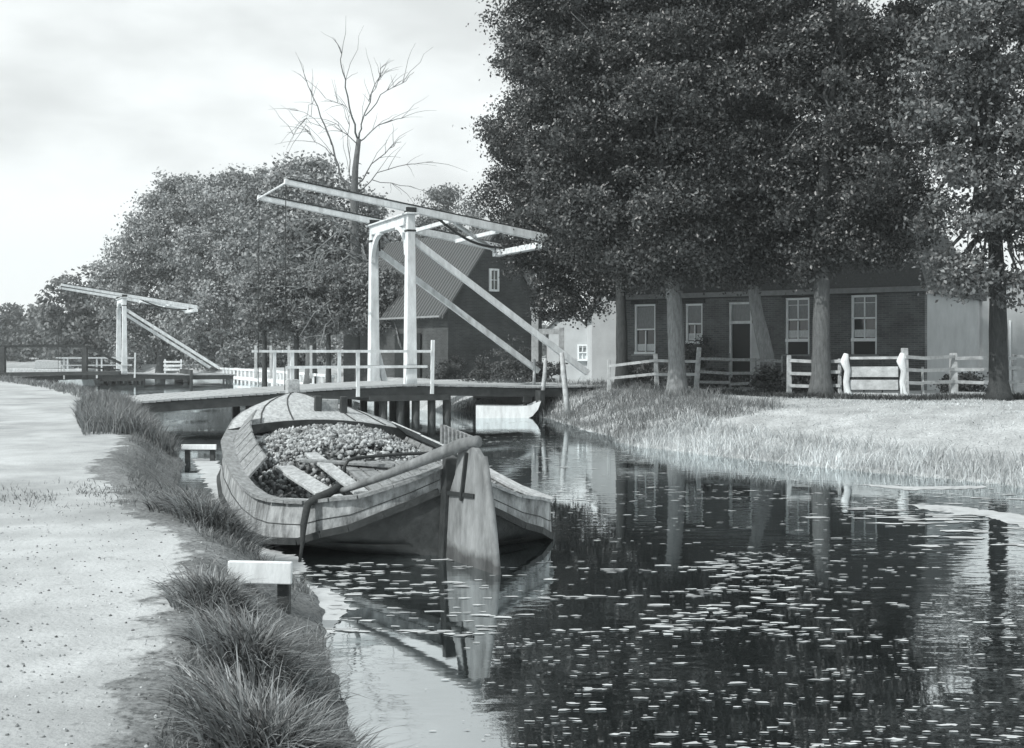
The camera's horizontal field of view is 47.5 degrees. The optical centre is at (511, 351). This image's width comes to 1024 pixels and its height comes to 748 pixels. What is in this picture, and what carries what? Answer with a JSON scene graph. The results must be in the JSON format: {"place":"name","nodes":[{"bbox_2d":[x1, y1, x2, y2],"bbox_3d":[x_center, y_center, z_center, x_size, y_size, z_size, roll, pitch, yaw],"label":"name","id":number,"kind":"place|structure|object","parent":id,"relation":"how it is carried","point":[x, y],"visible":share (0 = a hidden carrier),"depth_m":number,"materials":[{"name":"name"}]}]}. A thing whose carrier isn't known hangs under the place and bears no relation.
{"place":"outdoors","nodes":[
{"label":"outdoors","id":0,"kind":"place"},
{"bbox_2d":[0,374,152,416],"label":"bank grass","id":1,"kind":"structure","parent":0,"point":[70,387],"depth_m":48.71,"materials":[{"name":"green plant"}]},
{"bbox_2d":[0,494,215,747],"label":"gravel","id":2,"kind":"structure","parent":0,"point":[101,701],"depth_m":6.30,"materials":[{"name":"grey gravel"}]},
{"bbox_2d":[0,356,1023,747],"bbox_3d":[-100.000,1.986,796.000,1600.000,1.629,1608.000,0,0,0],"label":"ground","id":3,"kind":"structure","parent":0,"point":[42,438],"depth_m":9.33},
{"bbox_2d":[0,302,32,359],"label":"elm tree","id":4,"kind":"object","parent":3,"relation":"on","point":[12,312],"visible":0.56,"depth_m":168.71,"materials":[{"name":"grey plant"}]},
{"bbox_2d":[0,311,57,361],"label":"elm tree","id":5,"kind":"object","parent":3,"relation":"on","point":[25,357],"visible":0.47,"depth_m":167.70,"materials":[{"name":"grey plant"}]},
{"bbox_2d":[13,304,76,358],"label":"elm tree","id":6,"kind":"object","parent":3,"relation":"on","point":[33,323],"visible":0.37,"depth_m":167.84,"materials":[{"name":"grey plant"}]},
{"bbox_2d":[0,344,121,379],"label":"footbridge","id":7,"kind":"object","parent":3,"relation":"on","point":[84,372],"visible":0.96,"depth_m":73.37,"materials":[{"name":"wood"}]},
{"bbox_2d":[0,477,157,512],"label":"path weeds","id":8,"kind":"object","parent":3,"relation":"on","point":[51,499],"visible":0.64,"depth_m":12.52,"materials":[{"name":"grey plant"}]},
{"bbox_2d":[30,261,144,370],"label":"elm tree","id":9,"kind":"object","parent":3,"relation":"on","point":[80,324],"visible":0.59,"depth_m":103.25,"materials":[{"name":"grey plant"}]},
{"bbox_2d":[6,283,236,382],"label":"drawbridge","id":10,"kind":"object","parent":3,"relation":"on","point":[183,375],"visible":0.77,"depth_m":78.00,"materials":[{"name":"white paint"}]},
{"bbox_2d":[69,388,184,456],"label":"tall bank grass","id":11,"kind":"structure","parent":3,"relation":"on","point":[111,414],"depth_m":22.41,"materials":[{"name":"plant"}]},
{"bbox_2d":[163,359,181,372],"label":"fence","id":12,"kind":"object","parent":3,"relation":"on","point":[165,365],"visible":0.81,"depth_m":83.97,"materials":[{"name":"paint"}]},
{"bbox_2d":[80,167,265,372],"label":"elm tree","id":13,"kind":"object","parent":3,"relation":"on","point":[170,211],"visible":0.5,"depth_m":95.22,"materials":[{"name":"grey plant"}]},
{"bbox_2d":[136,487,212,513],"bbox_3d":[-3.289,1.605,11.542,1.096,0.546,1.310,0,0,0],"label":"grass tussock","id":14,"kind":"object","parent":3,"relation":"on","point":[155,503],"depth_m":11.37,"materials":[{"name":"plant"}]},
{"bbox_2d":[151,475,223,504],"bbox_3d":[-4.022,1.953,14.555,1.760,1.000,1.836,0,0,0],"label":"grass tussock","id":15,"kind":"object","parent":3,"relation":"on","point":[179,490],"depth_m":14.50,"materials":[{"name":"plant"}]},
{"bbox_2d":[181,444,216,460],"bbox_3d":[-5.977,2.188,22.293,0.666,0.824,0.235,0,0,0],"label":"landing board","id":16,"kind":"object","parent":3,"relation":"on","point":[187,448],"visible":0.61,"depth_m":22.18,"materials":[{"name":"white paint"}]},
{"bbox_2d":[68,335,342,370],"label":"undergrowth","id":17,"kind":"object","parent":3,"relation":"on","point":[243,354],"visible":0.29,"depth_m":87.04,"materials":[{"name":"grey plant"}]},
{"bbox_2d":[135,483,287,554],"bbox_3d":[-2.841,1.627,11.057,1.755,0.854,1.746,0,0,33],"label":"grass tussock","id":18,"kind":"object","parent":3,"relation":"on","point":[213,514],"depth_m":10.89,"materials":[{"name":"plant"}]},
{"bbox_2d":[129,559,302,627],"bbox_3d":[-1.807,1.571,7.251,1.120,0.510,1.292,0,0,0],"label":"grass tussock","id":19,"kind":"object","parent":3,"relation":"on","point":[197,585],"depth_m":7.12,"materials":[{"name":"grey plant"}]},
{"bbox_2d":[150,161,305,372],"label":"elm tree","id":20,"kind":"object","parent":3,"relation":"on","point":[223,319],"visible":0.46,"depth_m":88.95,"materials":[{"name":"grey plant"}]},
{"bbox_2d":[118,431,358,747],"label":"bank grass","id":21,"kind":"structure","parent":3,"relation":"on","point":[217,535],"depth_m":8.24,"materials":[{"name":"grey plant"}]},
{"bbox_2d":[124,586,373,723],"bbox_3d":[-1.329,1.646,6.211,1.382,0.750,1.613,0,0,0],"label":"grass tussock","id":22,"kind":"object","parent":3,"relation":"on","point":[264,646],"depth_m":6.06,"materials":[{"name":"plant"}]},
{"bbox_2d":[228,560,292,614],"bbox_3d":[-1.863,2.074,8.693,0.476,1.052,0.235,0,0,0],"label":"landing board","id":23,"kind":"object","parent":3,"relation":"on","point":[279,574],"visible":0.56,"depth_m":8.57,"materials":[{"name":"white paint"}]},
{"bbox_2d":[227,261,294,386],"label":"trained lime","id":24,"kind":"object","parent":3,"relation":"on","point":[249,287],"visible":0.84,"depth_m":54.45,"materials":[{"name":"grey plant"}]},
{"bbox_2d":[96,640,428,747],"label":"grass tussock","id":25,"kind":"object","parent":3,"relation":"on","point":[261,721],"depth_m":5.13,"materials":[{"name":"plant"}]},
{"bbox_2d":[220,367,337,385],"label":"quay fence","id":26,"kind":"object","parent":3,"relation":"on","point":[249,378],"visible":0.52,"depth_m":72.99,"materials":[{"name":"white paint"}]},
{"bbox_2d":[254,346,312,377],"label":"posts","id":27,"kind":"object","parent":3,"relation":"on","point":[270,363],"visible":0.93,"depth_m":59.94,"materials":[{"name":"white paint"}]},
{"bbox_2d":[27,313,549,357],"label":"distant wood","id":28,"kind":"object","parent":3,"relation":"on","point":[545,326],"visible":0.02,"depth_m":211.20,"materials":[{"name":"grey plant"}]},
{"bbox_2d":[260,260,335,378],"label":"trained lime","id":29,"kind":"object","parent":3,"relation":"on","point":[292,279],"visible":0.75,"depth_m":54.46,"materials":[{"name":"grey plant"}]},
{"bbox_2d":[221,146,418,383],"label":"elm tree","id":30,"kind":"object","parent":3,"relation":"on","point":[321,231],"visible":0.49,"depth_m":61.35,"materials":[{"name":"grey plant"}]},
{"bbox_2d":[286,258,367,382],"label":"trained lime","id":31,"kind":"object","parent":3,"relation":"on","point":[320,285],"visible":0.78,"depth_m":54.47,"materials":[{"name":"grey plant"}]},
{"bbox_2d":[264,199,401,349],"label":"tree","id":32,"kind":"object","parent":3,"relation":"on","point":[364,260],"visible":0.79,"depth_m":53.57,"materials":[{"name":"grey plant"}]},
{"bbox_2d":[77,178,611,419],"bbox_3d":[-4.838,-1.013,37.328,16.848,8.230,5.000,0,0,-24],"label":"drawbridge","id":33,"kind":"object","parent":3,"relation":"on","point":[399,396],"visible":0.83,"depth_m":36.58,"materials":[{"name":"white paint"}]},
{"bbox_2d":[532,359,535,384],"bbox_3d":[0.729,0.733,38.501,0.115,0.964,0.104,0,0,-22],"label":"mooring pole","id":34,"kind":"object","parent":33,"relation":"on","point":[534,373],"visible":0.86,"depth_m":38.47,"materials":[{"name":"white paint"}]},
{"bbox_2d":[312,260,391,381],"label":"trained lime","id":35,"kind":"object","parent":3,"relation":"on","point":[352,281],"visible":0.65,"depth_m":54.30,"materials":[{"name":"grey plant"}]},
{"bbox_2d":[268,31,467,272],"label":"bare tree","id":36,"kind":"object","parent":3,"relation":"on","point":[354,188],"visible":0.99,"depth_m":59.91,"materials":[{"name":"grey plant"}]},
{"bbox_2d":[346,261,404,332],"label":"trained lime","id":37,"kind":"object","parent":3,"relation":"on","point":[386,290],"visible":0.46,"depth_m":54.19,"materials":[{"name":"grey plant"}]},
{"bbox_2d":[398,182,468,241],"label":"poplar tree","id":38,"kind":"object","parent":3,"relation":"on","point":[446,201],"visible":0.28,"depth_m":91.26,"materials":[{"name":"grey plant"}]},
{"bbox_2d":[343,229,549,381],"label":"barn","id":39,"kind":"structure","parent":3,"relation":"on","point":[449,331],"depth_m":51.70,"materials":[{"name":"brick"}]},
{"bbox_2d":[395,333,420,377],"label":"barn door","id":40,"kind":"structure","parent":39,"relation":"in","point":[399,357],"depth_m":52.90,"materials":[{"name":"paint"}]},
{"bbox_2d":[489,268,498,291],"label":"window","id":41,"kind":"structure","parent":39,"relation":"in","point":[493,273],"depth_m":51.36,"materials":[{"name":"white paint"}]},
{"bbox_2d":[425,355,467,379],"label":"shrub","id":42,"kind":"object","parent":3,"relation":"on","point":[451,364],"visible":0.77,"depth_m":49.72,"materials":[{"name":"grey plant"}]},
{"bbox_2d":[458,360,512,381],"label":"shrub","id":43,"kind":"object","parent":3,"relation":"on","point":[483,366],"visible":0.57,"depth_m":46.73,"materials":[{"name":"grey plant"}]},
{"bbox_2d":[450,193,556,292],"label":"poplar tree","id":44,"kind":"object","parent":3,"relation":"on","point":[473,214],"visible":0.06,"depth_m":89.23,"materials":[{"name":"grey plant"}]},
{"bbox_2d":[473,334,543,381],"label":"shrub","id":45,"kind":"object","parent":3,"relation":"on","point":[511,368],"visible":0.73,"depth_m":45.53,"materials":[{"name":"grey plant"}]},
{"bbox_2d":[515,361,567,381],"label":"shrub","id":46,"kind":"object","parent":3,"relation":"on","point":[554,370],"visible":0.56,"depth_m":42.69,"materials":[{"name":"grey plant"}]},
{"bbox_2d":[541,358,546,389],"bbox_3d":[0.919,1.219,37.600,0.429,1.990,0.154,0,0,0],"label":"mooring pole","id":47,"kind":"object","parent":3,"relation":"on","point":[543,382],"visible":0.61,"depth_m":37.55,"materials":[{"name":"white paint"}]},
{"bbox_2d":[530,307,563,381],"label":"hoist frame","id":48,"kind":"object","parent":3,"relation":"on","point":[534,343],"visible":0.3,"depth_m":43.90,"materials":[{"name":"white paint"}]},
{"bbox_2d":[560,352,570,412],"bbox_3d":[1.639,0.974,35.597,0.190,1.888,0.424,0,0,-36],"label":"mooring pole","id":49,"kind":"object","parent":3,"relation":"on","point":[564,385],"visible":0.86,"depth_m":35.59,"materials":[{"name":"white paint"}]},
{"bbox_2d":[546,312,586,378],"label":"shed","id":50,"kind":"structure","parent":3,"relation":"on","point":[575,343],"depth_m":50.00,"materials":[{"name":"white paint"}]},
{"bbox_2d":[577,344,586,360],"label":"window","id":51,"kind":"structure","parent":50,"relation":"in","point":[581,348],"depth_m":49.92,"materials":[{"name":"white paint"}]},
{"bbox_2d":[582,291,615,380],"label":"outbuilding","id":52,"kind":"structure","parent":3,"relation":"on","point":[601,342],"depth_m":47.00,"materials":[{"name":"white paint"}]},
{"bbox_2d":[459,43,740,388],"bbox_3d":[2.994,-4.750,39.103,10.946,12.016,7.018,0,0,33],"label":"lime tree","id":53,"kind":"object","parent":3,"relation":"on","point":[563,293],"visible":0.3,"depth_m":39.61,"materials":[{"name":"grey plant"}]},
{"bbox_2d":[439,376,784,442],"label":"bank edge grass","id":54,"kind":"structure","parent":3,"relation":"on","point":[643,401],"depth_m":31.48,"materials":[{"name":"green plant"}]},
{"bbox_2d":[466,0,816,396],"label":"lime tree","id":55,"kind":"object","parent":3,"relation":"on","point":[577,69],"visible":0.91,"depth_m":30.97,"materials":[{"name":"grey plant"}]},
{"bbox_2d":[628,356,667,386],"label":"shrub","id":56,"kind":"object","parent":3,"relation":"on","point":[642,368],"visible":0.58,"depth_m":38.12,"materials":[{"name":"grey plant"}]},
{"bbox_2d":[607,347,700,392],"bbox_3d":[4.460,0.632,36.556,3.031,1.520,0.329,0,0,21],"label":"rail fence","id":57,"kind":"object","parent":3,"relation":"on","point":[657,374],"visible":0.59,"depth_m":36.55,"materials":[{"name":"white paint"}]},
{"bbox_2d":[684,335,724,382],"bbox_3d":[6.078,0.356,38.577,1.774,1.818,1.314,0,0,-24],"label":"shrub","id":58,"kind":"object","parent":3,"relation":"on","point":[690,352],"visible":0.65,"depth_m":38.40,"materials":[{"name":"grey plant"}]},
{"bbox_2d":[687,366,745,388],"bbox_3d":[6.428,0.942,36.999,1.772,0.956,1.649,0,0,35],"label":"shrub","id":59,"kind":"object","parent":3,"relation":"on","point":[713,377],"visible":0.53,"depth_m":36.88,"materials":[{"name":"black plant"}]},
{"bbox_2d":[699,353,782,390],"bbox_3d":[6.775,0.656,34.455,0.176,1.200,3.534,0,0,-33],"label":"thin rail fence","id":60,"kind":"object","parent":3,"relation":"on","point":[729,359],"visible":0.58,"depth_m":34.60,"materials":[{"name":"grey wood"}]},
{"bbox_2d":[604,0,916,391],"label":"lime tree","id":61,"kind":"object","parent":3,"relation":"on","point":[752,280],"visible":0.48,"depth_m":31.66,"materials":[{"name":"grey plant"}]},
{"bbox_2d":[745,364,785,392],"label":"shrub","id":62,"kind":"object","parent":3,"relation":"on","point":[765,379],"visible":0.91,"depth_m":33.09,"materials":[{"name":"black plant"}]},
{"bbox_2d":[772,372,810,393],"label":"shrub","id":63,"kind":"object","parent":3,"relation":"on","point":[799,379],"visible":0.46,"depth_m":32.23,"materials":[{"name":"black plant"}]},
{"bbox_2d":[606,155,986,390],"bbox_3d":[10.184,-2.900,41.434,11.135,8.900,8.100,0,0,35],"label":"farmhouse","id":64,"kind":"object","parent":3,"relation":"on","point":[889,313],"visible":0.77,"depth_m":37.84,"materials":[{"name":"brick"}]},
{"bbox_2d":[634,304,654,353],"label":"window","id":65,"kind":"structure","parent":64,"relation":"in","point":[644,313],"depth_m":41.12,"materials":[{"name":"grey glass"}]},
{"bbox_2d":[685,304,701,343],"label":"window","id":66,"kind":"structure","parent":64,"relation":"in","point":[693,312],"depth_m":40.04,"materials":[{"name":"grey glass"}]},
{"bbox_2d":[732,324,749,386],"bbox_3d":[7.730,0.148,39.070,0.674,2.145,0.050,0,0,35],"label":"door","id":67,"kind":"structure","parent":64,"relation":"in","point":[740,332],"depth_m":39.06,"materials":[{"name":"paint"}]},
{"bbox_2d":[785,298,808,353],"bbox_3d":[9.317,-0.822,37.878,0.826,1.834,0.146,0,0,35],"label":"window","id":68,"kind":"structure","parent":64,"relation":"in","point":[797,309],"depth_m":37.90,"materials":[{"name":"grey glass"}]},
{"bbox_2d":[851,295,876,353],"bbox_3d":[11.106,-0.841,36.638,0.828,1.865,0.146,0,0,35],"label":"window","id":69,"kind":"structure","parent":64,"relation":"in","point":[863,307],"depth_m":36.66,"materials":[{"name":"white paint"}]},
{"bbox_2d":[786,355,841,394],"bbox_3d":[8.106,0.680,31.250,1.470,1.152,0.163,0,0,22],"label":"garden fence","id":70,"kind":"object","parent":3,"relation":"on","point":[789,374],"visible":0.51,"depth_m":31.33,"materials":[{"name":"white paint"}]},
{"bbox_2d":[607,407,1023,487],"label":"reed bed","id":71,"kind":"object","parent":3,"relation":"on","point":[819,455],"visible":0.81,"depth_m":21.82,"materials":[{"name":"green plant"}]},
{"bbox_2d":[800,369,858,391],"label":"shrub","id":72,"kind":"object","parent":3,"relation":"on","point":[834,378],"visible":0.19,"depth_m":31.36,"materials":[{"name":"grey plant"}]},
{"bbox_2d":[712,0,970,393],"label":"lime tree","id":73,"kind":"object","parent":3,"relation":"on","point":[869,190],"visible":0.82,"depth_m":30.43,"materials":[{"name":"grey plant"}]},
{"bbox_2d":[707,387,1023,400],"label":"verge grass","id":74,"kind":"structure","parent":3,"relation":"on","point":[926,397],"depth_m":29.14,"materials":[{"name":"green plant"}]},
{"bbox_2d":[840,353,910,396],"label":"garden gate","id":75,"kind":"structure","parent":3,"relation":"on","point":[863,372],"depth_m":30.30,"materials":[{"name":"white paint"}]},
{"bbox_2d":[871,0,1023,400],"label":"elm tree","id":76,"kind":"object","parent":3,"relation":"on","point":[979,95],"visible":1,"depth_m":27.78,"materials":[{"name":"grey plant"}]},
{"bbox_2d":[930,371,988,392],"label":"shrub","id":77,"kind":"object","parent":3,"relation":"on","point":[970,376],"visible":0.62,"depth_m":31.84,"materials":[{"name":"grey plant"}]},
{"bbox_2d":[900,348,1023,395],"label":"white fence","id":78,"kind":"object","parent":3,"relation":"on","point":[953,369],"visible":0.61,"depth_m":30.51,"materials":[{"name":"paint"}]},
{"bbox_2d":[979,277,1023,380],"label":"side barn","id":79,"kind":"structure","parent":3,"relation":"on","point":[1015,322],"depth_m":45.00,"materials":[{"name":"paint"}]},
{"bbox_2d":[0,0,1023,325],"label":"sky","id":80,"kind":"structure","parent":0,"point":[97,96],"materials":[{"name":"white"}]},
{"bbox_2d":[52,379,1023,747],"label":"water","id":81,"kind":"structure","parent":0,"point":[400,669],"depth_m":9.42,"materials":[{"name":"grey liquid"}]},
{"bbox_2d":[6,360,95,371],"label":"boat","id":82,"kind":"object","parent":81,"relation":"on","point":[46,366],"visible":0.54,"depth_m":88.40,"materials":[{"name":"white paint"}]},
{"bbox_2d":[191,459,307,573],"bbox_3d":[-4.136,2.097,16.828,0.678,0.001,12.485,0,0,-18],"label":"scum film","id":83,"kind":"object","parent":81,"relation":"on","point":[209,470],"visible":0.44,"depth_m":17.40,"materials":[{"name":"grey liquid"}]},
{"bbox_2d":[306,584,349,637],"bbox_3d":[-1.606,2.097,9.510,0.569,0.001,2.081,0,0,-12],"label":"scum film","id":84,"kind":"object","parent":81,"relation":"on","point":[326,600],"visible":0.44,"depth_m":9.60,"materials":[{"name":"white"}]},
{"bbox_2d":[217,379,554,574],"bbox_3d":[-2.002,1.490,15.285,3.560,2.041,9.683,2,-1,-22],"label":"cargo boat","id":85,"kind":"object","parent":81,"relation":"on","point":[467,505],"visible":0.86,"depth_m":11.94,"materials":[{"name":"paint"}]},
{"bbox_2d":[298,484,341,561],"bbox_3d":[-1.987,1.768,11.829,0.129,0.797,0.624,0,0,35],"label":"hanging rope","id":86,"kind":"object","parent":85,"relation":"hanging from","point":[326,493],"visible":0.91,"depth_m":11.73,"materials":[{"name":"fabric"}]},
{"bbox_2d":[304,452,367,493],"bbox_3d":[-2.112,1.429,13.810,0.170,0.270,2.403,0,0,-23],"label":"loose plank","id":87,"kind":"object","parent":85,"relation":"on","point":[341,477],"visible":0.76,"depth_m":13.67,"materials":[{"name":"wood"}]},
{"bbox_2d":[252,422,441,498],"bbox_3d":[-2.301,1.527,16.020,2.929,0.967,2.944,0,0,-21],"label":"clod heap","id":88,"kind":"object","parent":85,"relation":"in","point":[287,444],"visible":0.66,"depth_m":15.29,"materials":[{"name":"soil"}]},
{"bbox_2d":[301,458,394,467],"bbox_3d":[-2.011,1.375,14.307,1.142,0.101,0.140,0,0,2],"label":"loose plank","id":89,"kind":"object","parent":85,"relation":"on","point":[357,463],"visible":0.79,"depth_m":14.24,"materials":[{"name":"brown wood"}]},
{"bbox_2d":[436,424,471,456],"bbox_3d":[-0.771,1.304,16.281,0.142,0.479,1.503,0,0,-22],"label":"slatted rack","id":90,"kind":"object","parent":85,"relation":"on","point":[454,434],"visible":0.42,"depth_m":16.55,"materials":[{"name":"grey wood"}]},
{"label":"loose plank","id":91,"kind":"object","parent":85,"relation":"on","visible":0},
{"bbox_2d":[274,465,342,496],"bbox_3d":[-2.408,1.526,13.638,0.250,0.174,2.205,0,0,-25],"label":"loose plank","id":92,"kind":"object","parent":91,"relation":"on","point":[306,481],"visible":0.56,"depth_m":13.67,"materials":[{"name":"grey wood"}]},
{"bbox_2d":[475,400,540,417],"bbox_3d":[-0.124,1.857,37.008,2.054,0.605,0.840,0,0,-4],"label":"punt","id":93,"kind":"object","parent":81,"relation":"on","point":[503,411],"visible":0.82,"depth_m":36.59,"materials":[{"name":"white paint"}]},
{"bbox_2d":[294,556,870,635],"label":"drifting leaves","id":94,"kind":"object","parent":81,"relation":"on","point":[460,567],"visible":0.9,"depth_m":9.82,"materials":[{"name":"grey plant"}]},
{"bbox_2d":[417,631,1023,747],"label":"leaves","id":95,"kind":"object","parent":81,"relation":"on","point":[816,744],"visible":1,"depth_m":6.92,"materials":[{"name":"grey plant"}]},
{"bbox_2d":[486,421,1018,513],"bbox_3d":[0.685,2.094,24.547,8.530,0.004,21.657,0,0,-22],"label":"duckweed","id":96,"kind":"object","parent":81,"relation":"on","point":[776,480],"visible":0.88,"depth_m":17.61,"materials":[{"name":"grey plant"}]},
{"bbox_2d":[481,494,1023,747],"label":"floating leaves","id":97,"kind":"object","parent":81,"relation":"on","point":[892,738],"visible":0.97,"depth_m":8.42,"materials":[{"name":"plant"}]},
{"bbox_2d":[725,538,1023,743],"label":"drifting leaves","id":98,"kind":"object","parent":81,"relation":"on","point":[820,679],"visible":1,"depth_m":9.63,"materials":[{"name":"plant"}]},
{"bbox_2d":[800,494,1023,546],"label":"weed raft","id":99,"kind":"object","parent":81,"relation":"on","point":[944,516],"visible":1,"depth_m":14.48,"materials":[{"name":"grey plant"}]},
{"bbox_2d":[862,484,987,489],"bbox_3d":[6.480,2.097,17.957,2.004,0.001,0.819,0,0,0],"label":"scum film","id":100,"kind":"object","parent":81,"relation":"on","point":[926,487],"visible":1,"depth_m":17.91,"materials":[{"name":"grey liquid"}]},
{"bbox_2d":[908,504,1023,527],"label":"scum film","id":101,"kind":"object","parent":81,"relation":"on","point":[1006,517],"visible":1,"depth_m":15.13,"materials":[{"name":"liquid"}]},
{"bbox_2d":[546,386,1023,475],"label":"meadow grass","id":102,"kind":"structure","parent":0,"point":[978,401],"depth_m":26.11,"materials":[{"name":"plant"}]}
]}

